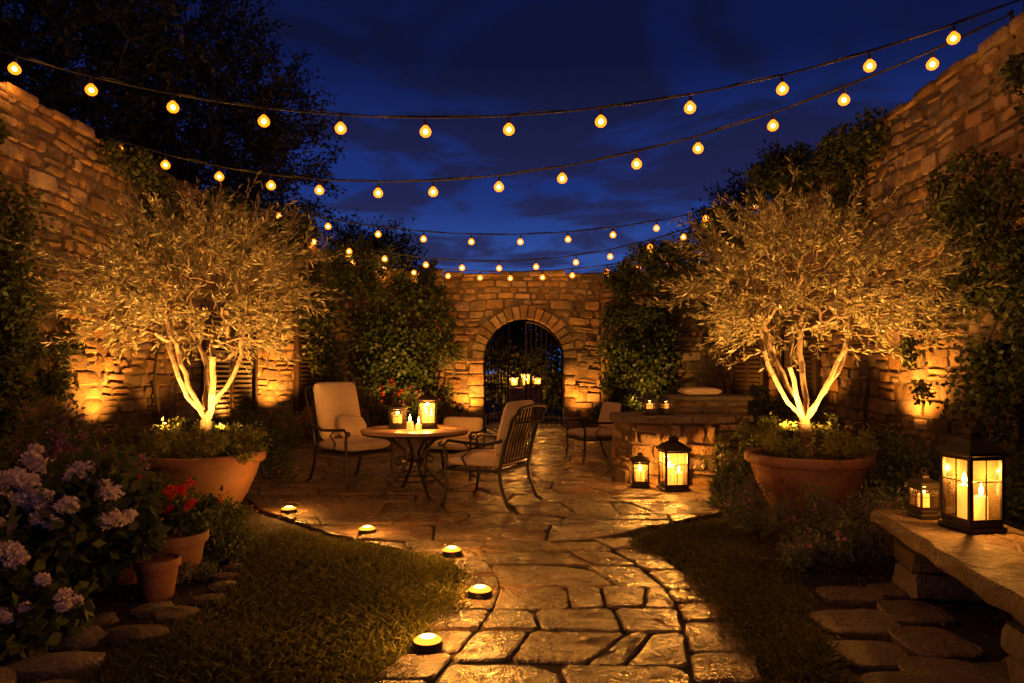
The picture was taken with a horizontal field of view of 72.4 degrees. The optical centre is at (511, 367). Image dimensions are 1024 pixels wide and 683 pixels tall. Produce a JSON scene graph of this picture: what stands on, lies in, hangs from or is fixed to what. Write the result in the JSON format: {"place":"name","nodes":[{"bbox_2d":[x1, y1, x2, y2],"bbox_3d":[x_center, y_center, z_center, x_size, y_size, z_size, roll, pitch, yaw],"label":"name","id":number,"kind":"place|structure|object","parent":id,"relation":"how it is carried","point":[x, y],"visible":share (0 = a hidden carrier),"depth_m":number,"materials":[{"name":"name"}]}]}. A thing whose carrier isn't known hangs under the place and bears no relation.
{"place":"outdoors","nodes":[
{"label":"outdoors","id":0,"kind":"place"},
{"bbox_2d":[0,82,175,463],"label":"stone wall","id":1,"kind":"structure","parent":0,"point":[51,152],"depth_m":9.32,"materials":[{"name":"stone"}]},
{"bbox_2d":[0,0,1023,137],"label":"string lights","id":2,"kind":"object","parent":1,"relation":"attached to","point":[953,38],"visible":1,"depth_m":7.71,"materials":[{"name":"glass"}]},
{"bbox_2d":[114,9,1013,197],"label":"string lights","id":3,"kind":"object","parent":1,"relation":"attached to","point":[932,63],"visible":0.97,"depth_m":8.75,"materials":[{"name":"glass"}]},
{"bbox_2d":[27,526,475,682],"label":"lawn","id":4,"kind":"structure","parent":0,"point":[324,610],"depth_m":3.94,"materials":[{"name":"green plant"}]},
{"bbox_2d":[246,428,757,554],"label":"stone patio","id":5,"kind":"structure","parent":0,"point":[589,491],"depth_m":7.52,"materials":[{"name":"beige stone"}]},
{"bbox_2d":[304,382,394,488],"bbox_3d":[-2.034,0.808,8.796,0.976,1.254,0.778,0,0,41],"label":"garden chair","id":6,"kind":"object","parent":5,"relation":"on","point":[341,423],"visible":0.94,"depth_m":8.76,"materials":[{"name":"beige fabric"}]},
{"bbox_2d":[360,424,468,499],"bbox_3d":[-1.100,1.065,7.950,1.220,0.756,1.220,0,0,0],"label":"round garden table","id":7,"kind":"object","parent":5,"relation":"on","point":[425,435],"visible":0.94,"depth_m":7.79,"materials":[{"name":"metal"}]},
{"bbox_2d":[388,397,407,428],"bbox_3d":[-1.300,0.513,7.950,0.213,0.364,0.213,0,0,-11],"label":"candle lantern","id":8,"kind":"object","parent":7,"relation":"on","point":[397,408],"visible":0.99,"depth_m":7.87,"materials":[{"name":"black metal"}]},
{"bbox_2d":[417,385,437,428],"bbox_3d":[-0.960,0.446,7.980,0.235,0.498,0.235,0,0,-6],"label":"candle lantern","id":9,"kind":"object","parent":7,"relation":"on","point":[427,397],"visible":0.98,"depth_m":7.89,"materials":[{"name":"black metal"}]},
{"bbox_2d":[424,412,488,479],"bbox_3d":[-0.734,1.022,9.360,0.675,0.822,0.847,0,0,16],"label":"garden chair","id":10,"kind":"object","parent":5,"relation":"on","point":[474,425],"visible":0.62,"depth_m":9.46,"materials":[{"name":"beige fabric"}]},
{"bbox_2d":[438,400,546,510],"bbox_3d":[-0.187,0.887,7.419,0.958,1.097,0.763,0,0,26],"label":"garden chair","id":11,"kind":"object","parent":5,"relation":"on","point":[512,436],"visible":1,"depth_m":7.21,"materials":[{"name":"black metal"}]},
{"bbox_2d":[562,402,630,463],"bbox_3d":[1.310,0.984,10.821,0.875,0.899,0.697,0,0,-19],"label":"garden chair","id":12,"kind":"object","parent":5,"relation":"on","point":[605,425],"visible":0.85,"depth_m":10.69,"materials":[{"name":"beige metal"}]},
{"bbox_2d":[630,448,650,487],"bbox_3d":[1.530,1.186,8.350,0.224,0.458,0.224,0,0,6],"label":"candle lantern","id":13,"kind":"object","parent":5,"relation":"on","point":[640,480],"visible":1,"depth_m":8.26,"materials":[{"name":"black metal"}]},
{"bbox_2d":[656,429,691,491],"bbox_3d":[1.880,1.063,8.150,0.325,0.703,0.325,0,0,-6],"label":"candle lantern","id":14,"kind":"object","parent":5,"relation":"on","point":[672,444],"visible":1,"depth_m":8.06,"materials":[{"name":"black metal"}]},
{"bbox_2d":[609,394,753,484],"bbox_3d":[2.191,0.908,9.066,1.903,1.091,1.293,0,0,0],"label":"stone counter","id":15,"kind":"object","parent":5,"relation":"on","point":[695,422],"visible":0.74,"depth_m":8.57,"materials":[{"name":"stone"}]},
{"bbox_2d":[641,392,658,414],"bbox_3d":[1.750,0.449,8.900,0.179,0.282,0.179,0,0,-6],"label":"candle lantern","id":16,"kind":"object","parent":15,"relation":"on","point":[649,409],"visible":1,"depth_m":8.83,"materials":[{"name":"black metal"}]},
{"bbox_2d":[658,395,674,413],"bbox_3d":[1.980,0.460,9.000,0.168,0.261,0.168,0,0,-17],"label":"candle lantern","id":17,"kind":"object","parent":15,"relation":"on","point":[665,401],"visible":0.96,"depth_m":8.94,"materials":[{"name":"black metal"}]},
{"bbox_2d":[678,387,721,394],"bbox_3d":[2.500,0.310,9.350,0.518,0.110,0.398,0,0,0],"label":"folded cushion","id":18,"kind":"object","parent":15,"relation":"on","point":[699,391],"visible":1,"depth_m":9.17,"materials":[{"name":"beige fabric"}]},
{"bbox_2d":[706,459,752,506],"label":"garden shrub","id":19,"kind":"object","parent":5,"relation":"on","point":[718,482],"visible":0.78,"depth_m":7.13,"materials":[{"name":"green plant"}]},
{"bbox_2d":[2,0,1022,373],"label":"sky","id":20,"kind":"structure","parent":0,"point":[378,57],"materials":[{"name":"blue"}]},
{"bbox_2d":[17,374,1023,682],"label":"ground","id":21,"kind":"structure","parent":0,"point":[969,626],"depth_m":4.61,"materials":[{"name":"soil"}]},
{"bbox_2d":[0,443,52,516],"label":"hydrangea bush","id":22,"kind":"object","parent":21,"relation":"on","point":[35,450],"visible":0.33,"depth_m":4.35,"materials":[{"name":"purple plant"}]},
{"bbox_2d":[0,499,61,617],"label":"hydrangea bush","id":23,"kind":"object","parent":21,"relation":"on","point":[14,560],"visible":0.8,"depth_m":3.63,"materials":[{"name":"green plant"}]},
{"bbox_2d":[0,111,86,463],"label":"ivy","id":24,"kind":"object","parent":21,"relation":"on","point":[10,334],"visible":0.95,"depth_m":7.89,"materials":[{"name":"green plant"}]},
{"bbox_2d":[5,426,89,473],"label":"flowering shrub","id":25,"kind":"object","parent":21,"relation":"on","point":[52,435],"visible":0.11,"depth_m":5.37,"materials":[{"name":"green plant"}]},
{"bbox_2d":[0,570,98,665],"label":"hydrangea bush","id":26,"kind":"object","parent":21,"relation":"on","point":[48,622],"visible":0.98,"depth_m":3.51,"materials":[{"name":"green plant"}]},
{"bbox_2d":[0,407,104,464],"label":"garden shrub","id":27,"kind":"object","parent":21,"relation":"on","point":[45,424],"visible":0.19,"depth_m":7.16,"materials":[{"name":"green plant"}]},
{"bbox_2d":[25,434,81,478],"bbox_3d":[-3.433,0.989,4.981,0.851,1.000,0.939,0,0,27],"label":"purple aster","id":28,"kind":"object","parent":21,"relation":"on","point":[60,449],"visible":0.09,"depth_m":5.18,"materials":[{"name":"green plant"}]},
{"bbox_2d":[9,399,137,472],"bbox_3d":[-4.131,0.900,6.584,0.994,1.210,0.928,0,0,16],"label":"garden shrub","id":29,"kind":"object","parent":21,"relation":"on","point":[91,433],"visible":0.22,"depth_m":6.58,"materials":[{"name":"green plant"}]},
{"bbox_2d":[0,440,171,597],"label":"hydrangea bush","id":30,"kind":"object","parent":21,"relation":"on","point":[71,517],"visible":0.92,"depth_m":4.08,"materials":[{"name":"green plant"}]},
{"bbox_2d":[52,444,154,565],"bbox_3d":[-3.183,1.026,5.256,0.873,0.934,0.924,0,0,-35],"label":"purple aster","id":31,"kind":"object","parent":21,"relation":"on","point":[135,465],"visible":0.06,"depth_m":5.18,"materials":[{"name":"green plant"}]},
{"bbox_2d":[0,0,225,157],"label":"tree","id":32,"kind":"object","parent":21,"relation":"on","point":[127,68],"visible":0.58,"depth_m":12.66,"materials":[{"name":"green plant"}]},
{"bbox_2d":[0,563,242,682],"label":"edging rocks","id":33,"kind":"object","parent":21,"relation":"on","point":[44,663],"visible":0.75,"depth_m":3.65,"materials":[{"name":"stone"}]},
{"bbox_2d":[103,418,163,477],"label":"garden shrub","id":34,"kind":"object","parent":21,"relation":"on","point":[137,436],"visible":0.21,"depth_m":8.19,"materials":[{"name":"green plant"}]},
{"bbox_2d":[108,475,163,585],"bbox_3d":[-2.629,1.086,4.735,0.456,0.729,0.457,0,0,0],"label":"terracotta pot","id":35,"kind":"object","parent":21,"relation":"on","point":[129,577],"visible":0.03,"depth_m":4.66,"materials":[{"name":"orange ceramic"}]},
{"bbox_2d":[94,135,192,430],"bbox_3d":[-5.694,-0.975,10.795,0.810,4.859,2.571,0,0,0],"label":"ivy","id":36,"kind":"object","parent":21,"relation":"on","point":[137,165],"visible":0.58,"depth_m":10.70,"materials":[{"name":"green plant"}]},
{"bbox_2d":[133,552,180,601],"bbox_3d":[-2.240,1.325,4.420,0.275,0.250,0.275,0,0,0],"label":"terracotta pot","id":37,"kind":"object","parent":21,"relation":"on","point":[156,578],"visible":0.94,"depth_m":4.33,"materials":[{"name":"orange ceramic"}]},
{"bbox_2d":[2,0,313,188],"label":"tree","id":38,"kind":"object","parent":21,"relation":"on","point":[212,4],"visible":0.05,"depth_m":19.51,"materials":[{"name":"green plant"}]},
{"bbox_2d":[122,477,222,583],"bbox_3d":[-2.339,1.106,4.827,0.600,0.688,0.602,0,0,0],"label":"terracotta pot","id":39,"kind":"object","parent":21,"relation":"on","point":[187,533],"visible":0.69,"depth_m":4.76,"materials":[{"name":"orange ceramic"}]},
{"bbox_2d":[176,558,219,584],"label":"groundcover plant","id":40,"kind":"object","parent":21,"relation":"on","point":[198,576],"visible":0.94,"depth_m":4.72,"materials":[{"name":"green plant"}]},
{"bbox_2d":[129,415,271,505],"bbox_3d":[-3.191,0.966,7.194,1.312,0.969,1.403,0,0,0],"label":"terracotta planter","id":41,"kind":"object","parent":21,"relation":"on","point":[234,469],"visible":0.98,"depth_m":6.89,"materials":[{"name":"ceramic"}]},
{"bbox_2d":[0,164,349,453],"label":"olive tree","id":42,"kind":"object","parent":41,"relation":"in","point":[254,265],"visible":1,"depth_m":6.97,"materials":[{"name":"green plant"}]},
{"bbox_2d":[68,0,346,239],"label":"tree","id":43,"kind":"object","parent":21,"relation":"on","point":[260,148],"visible":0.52,"depth_m":15.62,"materials":[{"name":"green plant"}]},
{"bbox_2d":[202,521,251,566],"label":"box shrub","id":44,"kind":"object","parent":21,"relation":"on","point":[218,544],"visible":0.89,"depth_m":5.16,"materials":[{"name":"green plant"}]},
{"bbox_2d":[204,496,257,549],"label":"box shrub","id":45,"kind":"object","parent":21,"relation":"on","point":[236,516],"visible":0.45,"depth_m":5.63,"materials":[{"name":"green plant"}]},
{"bbox_2d":[219,392,286,458],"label":"garden shrub","id":46,"kind":"object","parent":21,"relation":"on","point":[239,410],"visible":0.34,"depth_m":10.56,"materials":[{"name":"green plant"}]},
{"bbox_2d":[174,179,334,444],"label":"stone wall","id":47,"kind":"structure","parent":21,"relation":"on","point":[275,384],"depth_m":13.43,"materials":[{"name":"stone"}]},
{"bbox_2d":[200,305,257,443],"bbox_3d":[-5.239,0.185,13.045,0.130,2.590,1.360,0,0,23],"label":"shutter","id":48,"kind":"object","parent":47,"relation":"attached to","point":[244,384],"depth_m":13.02,"materials":[{"name":"brown wood"}]},
{"bbox_2d":[292,315,330,430],"bbox_3d":[-4.339,0.135,15.195,0.130,2.490,1.160,0,0,23],"label":"wooden door","id":49,"kind":"structure","parent":47,"relation":"attached to","point":[303,379],"depth_m":14.83,"materials":[{"name":"brown wood"}]},
{"bbox_2d":[256,193,770,244],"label":"string lights","id":50,"kind":"object","parent":47,"relation":"attached to","point":[423,238],"visible":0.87,"depth_m":14.03,"materials":[{"name":"glass"}]},
{"bbox_2d":[311,206,741,270],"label":"string lights","id":51,"kind":"object","parent":47,"relation":"attached to","point":[498,267],"visible":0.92,"depth_m":15.03,"materials":[{"name":"glass"}]},
{"bbox_2d":[234,398,301,471],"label":"garden shrub","id":52,"kind":"object","parent":21,"relation":"on","point":[268,429],"visible":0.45,"depth_m":9.64,"materials":[{"name":"green plant"}]},
{"bbox_2d":[242,422,309,480],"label":"garden shrub","id":53,"kind":"object","parent":21,"relation":"on","point":[265,465],"visible":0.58,"depth_m":8.85,"materials":[{"name":"green plant"}]},
{"bbox_2d":[265,403,308,446],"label":"flowering shrub","id":54,"kind":"object","parent":21,"relation":"on","point":[282,423],"visible":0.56,"depth_m":12.83,"materials":[{"name":"green plant"}]},
{"bbox_2d":[294,402,322,440],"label":"flowering shrub","id":55,"kind":"object","parent":21,"relation":"on","point":[304,417],"visible":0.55,"depth_m":13.35,"materials":[{"name":"green plant"}]},
{"bbox_2d":[187,186,466,423],"bbox_3d":[-3.852,-0.997,14.666,2.391,4.905,6.073,0,0,44],"label":"ivy","id":56,"kind":"object","parent":21,"relation":"on","point":[399,356],"visible":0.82,"depth_m":15.42,"materials":[{"name":"green plant"}]},
{"bbox_2d":[305,207,428,271],"bbox_3d":[-4.203,-1.550,20.256,4.946,6.021,4.441,0,0,0],"label":"tree","id":57,"kind":"object","parent":21,"relation":"on","point":[382,238],"visible":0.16,"depth_m":19.37,"materials":[{"name":"green plant"}]},
{"bbox_2d":[355,381,386,424],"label":"flowering shrub","id":58,"kind":"object","parent":21,"relation":"on","point":[366,404],"visible":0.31,"depth_m":14.58,"materials":[{"name":"green plant"}]},
{"bbox_2d":[333,264,443,424],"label":"stone wall","id":59,"kind":"structure","parent":21,"relation":"on","point":[351,372],"depth_m":16.16,"materials":[{"name":"stone"}]},
{"bbox_2d":[335,252,640,280],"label":"string lights","id":60,"kind":"object","parent":59,"relation":"attached to","point":[480,277],"visible":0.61,"depth_m":16.13,"materials":[{"name":"glass"}]},
{"bbox_2d":[366,379,415,424],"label":"flowering shrub","id":61,"kind":"object","parent":21,"relation":"on","point":[384,419],"visible":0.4,"depth_m":15.10,"materials":[{"name":"green plant"}]},
{"bbox_2d":[403,384,443,423],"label":"flowering shrub","id":62,"kind":"object","parent":21,"relation":"on","point":[415,408],"visible":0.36,"depth_m":15.36,"materials":[{"name":"green plant"}]},
{"bbox_2d":[429,402,464,424],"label":"flowering shrub","id":63,"kind":"object","parent":21,"relation":"on","point":[458,408],"visible":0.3,"depth_m":15.46,"materials":[{"name":"green plant"}]},
{"bbox_2d":[29,493,1008,680],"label":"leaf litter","id":64,"kind":"object","parent":21,"relation":"on","point":[838,636],"visible":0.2,"depth_m":4.35,"materials":[{"name":"brown plant"}]},
{"bbox_2d":[444,270,601,428],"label":"arched gateway wall","id":65,"kind":"structure","parent":21,"relation":"on","point":[561,305],"depth_m":16.52,"materials":[{"name":"stone"}]},
{"bbox_2d":[484,319,562,425],"bbox_3d":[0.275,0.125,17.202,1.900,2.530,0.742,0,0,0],"label":"iron gate","id":66,"kind":"structure","parent":65,"relation":"attached to","point":[526,384],"depth_m":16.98,"materials":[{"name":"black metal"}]},
{"bbox_2d":[507,387,542,419],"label":"stone plinth","id":67,"kind":"structure","parent":21,"relation":"on","point":[517,394],"depth_m":19.30,"materials":[{"name":"stone"}]},
{"bbox_2d":[601,262,707,409],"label":"stone wall","id":68,"kind":"structure","parent":21,"relation":"on","point":[692,368],"depth_m":16.19,"materials":[{"name":"stone"}]},
{"bbox_2d":[593,138,819,407],"bbox_3d":[4.116,-1.458,14.842,2.278,5.831,5.163,0,0,-42],"label":"climbing vine","id":69,"kind":"object","parent":21,"relation":"on","point":[773,171],"visible":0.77,"depth_m":15.44,"materials":[{"name":"green plant"}]},
{"bbox_2d":[694,427,757,496],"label":"garden shrub","id":70,"kind":"object","parent":21,"relation":"on","point":[744,469],"visible":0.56,"depth_m":7.70,"materials":[{"name":"green plant"}]},
{"bbox_2d":[709,478,771,521],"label":"shrub","id":71,"kind":"object","parent":21,"relation":"on","point":[754,483],"visible":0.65,"depth_m":6.63,"materials":[{"name":"green plant"}]},
{"bbox_2d":[667,139,816,260],"bbox_3d":[6.862,-2.277,18.376,5.473,7.472,5.270,0,0,-42],"label":"tree","id":72,"kind":"object","parent":21,"relation":"on","point":[739,198],"visible":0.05,"depth_m":18.80,"materials":[{"name":"green plant"}]},
{"bbox_2d":[705,171,829,439],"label":"stone wall","id":73,"kind":"structure","parent":21,"relation":"on","point":[715,376],"depth_m":13.71,"materials":[{"name":"stone"}]},
{"bbox_2d":[728,331,766,413],"bbox_3d":[4.919,0.085,14.596,0.130,1.690,1.160,0,0,-19],"label":"shuttered window","id":74,"kind":"structure","parent":73,"relation":"attached to","point":[746,374],"depth_m":14.61,"materials":[{"name":"brown wood"}]},
{"bbox_2d":[777,327,821,418],"bbox_3d":[5.409,0.085,13.196,0.130,1.690,1.060,0,0,-19],"label":"shuttered window","id":75,"kind":"structure","parent":73,"relation":"attached to","point":[812,371],"depth_m":12.96,"materials":[{"name":"brown wood"}]},
{"bbox_2d":[745,383,793,447],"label":"garden shrub","id":76,"kind":"object","parent":21,"relation":"on","point":[755,390],"visible":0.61,"depth_m":11.94,"materials":[{"name":"green plant"}]},
{"bbox_2d":[774,525,838,574],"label":"lavender shrub","id":77,"kind":"object","parent":21,"relation":"on","point":[799,557],"visible":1,"depth_m":4.92,"materials":[{"name":"green plant"}]},
{"bbox_2d":[730,412,884,515],"bbox_3d":[3.033,0.953,7.143,1.396,0.995,1.378,0,0,0],"label":"terracotta planter","id":78,"kind":"object","parent":21,"relation":"on","point":[777,470],"visible":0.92,"depth_m":6.82,"materials":[{"name":"ceramic"}]},
{"bbox_2d":[632,157,1008,455],"bbox_3d":[3.036,-0.657,7.254,3.572,3.122,2.788,0,0,0],"label":"olive tree","id":79,"kind":"object","parent":78,"relation":"in","point":[816,223],"visible":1,"depth_m":6.83,"materials":[{"name":"green plant"}]},
{"bbox_2d":[762,491,859,561],"bbox_3d":[2.316,1.210,5.512,0.680,0.548,0.615,0,0,0],"label":"lavender shrub","id":80,"kind":"object","parent":21,"relation":"on","point":[773,514],"visible":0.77,"depth_m":5.49,"materials":[{"name":"green plant"}]},
{"bbox_2d":[775,472,886,540],"bbox_3d":[2.736,1.186,5.894,0.712,0.584,0.845,0,0,-44],"label":"lavender shrub","id":81,"kind":"object","parent":21,"relation":"on","point":[838,508],"visible":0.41,"depth_m":5.92,"materials":[{"name":"green plant"}]},
{"bbox_2d":[793,107,899,443],"bbox_3d":[5.428,-1.265,11.303,0.958,5.440,2.588,0,0,0],"label":"climbing vine","id":82,"kind":"object","parent":21,"relation":"on","point":[833,157],"visible":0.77,"depth_m":11.05,"materials":[{"name":"green plant"}]},
{"bbox_2d":[814,511,892,574],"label":"lavender shrub","id":83,"kind":"object","parent":21,"relation":"on","point":[853,544],"visible":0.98,"depth_m":4.94,"materials":[{"name":"green plant"}]},
{"bbox_2d":[842,479,914,567],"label":"lavender shrub","id":84,"kind":"object","parent":21,"relation":"on","point":[889,559],"visible":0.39,"depth_m":5.20,"materials":[{"name":"green plant"}]},
{"bbox_2d":[855,420,925,504],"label":"garden shrub","id":85,"kind":"object","parent":21,"relation":"on","point":[868,477],"visible":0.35,"depth_m":7.57,"materials":[{"name":"green plant"}]},
{"bbox_2d":[870,444,923,485],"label":"garden shrub","id":86,"kind":"object","parent":21,"relation":"on","point":[881,462],"visible":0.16,"depth_m":8.05,"materials":[{"name":"green plant"}]},
{"bbox_2d":[809,583,1009,682],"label":"stepping stones","id":87,"kind":"object","parent":21,"relation":"on","point":[899,617],"visible":0.86,"depth_m":3.64,"materials":[{"name":"beige stone"}]},
{"bbox_2d":[868,482,954,536],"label":"lavender shrub","id":88,"kind":"object","parent":21,"relation":"on","point":[906,497],"visible":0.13,"depth_m":5.55,"materials":[{"name":"green plant"}]},
{"bbox_2d":[869,433,954,509],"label":"garden shrub","id":89,"kind":"object","parent":21,"relation":"on","point":[898,446],"visible":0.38,"depth_m":6.54,"materials":[{"name":"green plant"}]},
{"bbox_2d":[827,11,1023,495],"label":"stone wall","id":90,"kind":"structure","parent":21,"relation":"on","point":[945,113],"depth_m":9.28,"materials":[{"name":"stone"}]},
{"bbox_2d":[870,509,1023,682],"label":"stone bench","id":91,"kind":"object","parent":21,"relation":"on","point":[936,561],"visible":0.84,"depth_m":3.85,"materials":[{"name":"beige stone"}]},
{"bbox_2d":[906,468,940,519],"bbox_3d":[2.660,0.805,4.520,0.146,0.320,0.146,0,0,-6],"label":"candle lantern","id":92,"kind":"object","parent":91,"relation":"on","point":[923,508],"visible":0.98,"depth_m":4.48,"materials":[{"name":"black metal"}]},
{"bbox_2d":[936,417,1008,533],"bbox_3d":[2.760,0.630,4.200,0.263,0.670,0.263,0,0,-9],"label":"candle lantern","id":93,"kind":"object","parent":91,"relation":"on","point":[971,446],"visible":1,"depth_m":4.15,"materials":[{"name":"black metal"}]},
{"bbox_2d":[886,52,1023,512],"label":"ivy","id":94,"kind":"object","parent":21,"relation":"on","point":[985,364],"visible":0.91,"depth_m":7.21,"materials":[{"name":"green plant"}]},
{"bbox_2d":[912,434,1010,510],"bbox_3d":[4.601,1.064,7.197,0.879,0.800,0.902,0,0,33],"label":"garden shrub","id":95,"kind":"object","parent":21,"relation":"on","point":[935,462],"visible":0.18,"depth_m":7.18,"materials":[{"name":"green plant"}]},
{"bbox_2d":[907,461,1023,526],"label":"garden shrub","id":96,"kind":"object","parent":21,"relation":"on","point":[993,501],"visible":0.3,"depth_m":5.55,"materials":[{"name":"green plant"}]},
{"bbox_2d":[953,431,1023,528],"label":"garden shrub","id":97,"kind":"object","parent":21,"relation":"on","point":[1017,465],"visible":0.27,"depth_m":6.20,"materials":[{"name":"green plant"}]},
{"bbox_2d":[989,471,1023,530],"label":"garden shrub","id":98,"kind":"object","parent":21,"relation":"on","point":[1021,497],"visible":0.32,"depth_m":5.43,"materials":[{"name":"green plant"}]},
{"bbox_2d":[375,538,762,682],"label":"stone path","id":99,"kind":"structure","parent":0,"point":[536,576],"depth_m":3.88,"materials":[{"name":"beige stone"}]},
{"bbox_2d":[412,633,442,653],"bbox_3d":[-0.430,1.395,3.570,0.156,0.070,0.156,0,0,0],"label":"path light","id":100,"kind":"object","parent":99,"relation":"on","point":[428,643],"visible":1,"depth_m":3.52,"materials":[{"name":"black metal"}]},
{"bbox_2d":[468,585,491,598],"bbox_3d":[-0.200,1.395,4.380,0.156,0.070,0.156,0,0,0],"label":"path light","id":101,"kind":"object","parent":99,"relation":"on","point":[480,592],"visible":1,"depth_m":4.33,"materials":[{"name":"black metal"}]},
{"bbox_2d":[626,519,863,682],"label":"lawn","id":102,"kind":"structure","parent":0,"point":[786,643],"depth_m":4.37,"materials":[{"name":"green plant"}]},
{"bbox_2d":[723,488,796,537],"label":"lavender shrub","id":103,"kind":"object","parent":102,"relation":"on","point":[750,514],"visible":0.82,"depth_m":6.05,"materials":[{"name":"green plant"}]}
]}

